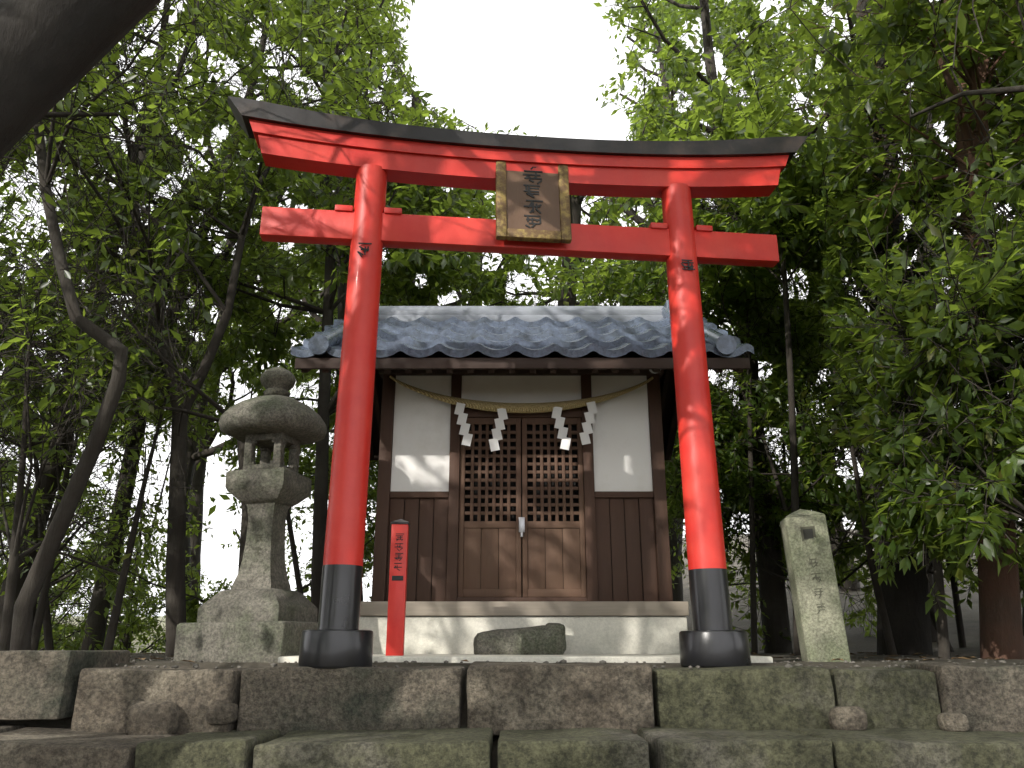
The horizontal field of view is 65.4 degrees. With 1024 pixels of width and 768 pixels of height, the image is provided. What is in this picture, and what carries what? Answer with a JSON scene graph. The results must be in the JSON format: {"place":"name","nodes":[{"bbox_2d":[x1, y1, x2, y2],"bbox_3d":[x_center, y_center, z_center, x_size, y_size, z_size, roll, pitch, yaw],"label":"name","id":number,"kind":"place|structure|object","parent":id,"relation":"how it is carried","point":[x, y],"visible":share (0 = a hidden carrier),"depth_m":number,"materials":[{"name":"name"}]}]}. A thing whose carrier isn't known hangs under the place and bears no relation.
{"place":"outdoors","nodes":[
{"label":"outdoors","id":0,"kind":"place"},
{"bbox_2d":[43,616,164,652],"label":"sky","id":1,"kind":"structure","parent":0,"point":[160,618],"materials":[{"name":"white"}]},
{"bbox_2d":[0,0,1011,474],"bbox_3d":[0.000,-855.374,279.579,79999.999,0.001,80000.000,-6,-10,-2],"label":"sky","id":2,"kind":"structure","parent":0,"point":[546,68],"depth_m":1570.66,"materials":[{"name":"white"}]},
{"bbox_2d":[0,169,1020,615],"bbox_3d":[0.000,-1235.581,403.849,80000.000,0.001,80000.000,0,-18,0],"label":"sky","id":3,"kind":"structure","parent":0,"point":[218,563],"depth_m":8513.06,"materials":[{"name":"white"}]},
{"bbox_2d":[0,527,1023,767],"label":"ground","id":4,"kind":"structure","parent":0,"point":[857,641],"depth_m":7.87,"materials":[{"name":"soil"}]},
{"bbox_2d":[173,367,327,661],"bbox_3d":[-1.413,0.733,4.614,0.624,1.749,0.624,-5,-18,11],"label":"stone lantern","id":5,"kind":"object","parent":4,"relation":"on","point":[259,611],"visible":0.88,"depth_m":4.48,"materials":[{"name":"stone"}]},
{"bbox_2d":[0,0,1023,658],"bbox_3d":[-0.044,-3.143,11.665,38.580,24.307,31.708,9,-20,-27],"label":"tree","id":6,"kind":"object","parent":4,"relation":"on","point":[22,620],"depth_m":6.39,"materials":[{"name":"green plant"}]},
{"bbox_2d":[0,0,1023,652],"bbox_3d":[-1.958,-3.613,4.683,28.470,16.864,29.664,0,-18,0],"label":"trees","id":7,"kind":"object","parent":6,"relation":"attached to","point":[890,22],"visible":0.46,"depth_m":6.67,"materials":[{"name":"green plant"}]},
{"bbox_2d":[0,648,1023,767],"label":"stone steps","id":8,"kind":"structure","parent":4,"relation":"on","point":[914,715],"depth_m":3.24,"materials":[{"name":"grey stone"}]},
{"bbox_2d":[115,654,1021,669],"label":"gravel pebbles","id":9,"kind":"object","parent":8,"relation":"on","point":[787,666],"visible":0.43,"depth_m":3.65,"materials":[{"name":"grey gravel"}]},
{"bbox_2d":[227,96,807,668],"bbox_3d":[0.081,-0.098,3.979,3.222,2.849,0.316,2,-18,-6],"label":"torii","id":10,"kind":"object","parent":4,"relation":"on","point":[535,182],"visible":1,"depth_m":4.14,"materials":[{"name":"red paint"}]},
{"bbox_2d":[278,300,772,662],"bbox_3d":[0.065,0.595,5.828,2.900,2.780,3.288,0,-18,0],"label":"shrine","id":11,"kind":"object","parent":4,"relation":"on","point":[521,454],"visible":0.88,"depth_m":5.33,"materials":[{"name":"wood"}]},
{"bbox_2d":[386,519,409,655],"bbox_3d":[-0.615,1.128,4.281,0.098,0.805,0.098,1,-18,-4],"label":"red signpost","id":12,"kind":"object","parent":11,"relation":"on","point":[395,635],"visible":0.92,"depth_m":4.25,"materials":[{"name":"paint"}]},
{"bbox_2d":[473,623,566,654],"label":"stone block","id":13,"kind":"structure","parent":11,"relation":"on","point":[549,639],"depth_m":4.53,"materials":[{"name":"stone"}]},
{"bbox_2d":[133,652,1022,661],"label":"leaf litter","id":14,"kind":"object","parent":4,"relation":"on","point":[751,655],"visible":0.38,"depth_m":4.28,"materials":[{"name":"brown plant"}]},
{"bbox_2d":[780,508,850,661],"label":"stone pillar","id":15,"kind":"structure","parent":4,"relation":"on","point":[820,626],"depth_m":4.09,"materials":[{"name":"grey stone"}]},
{"bbox_2d":[770,0,1023,659],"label":"tree","id":16,"kind":"object","parent":4,"relation":"on","point":[1000,625],"visible":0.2,"depth_m":5.27,"materials":[{"name":"green plant"}]}
]}

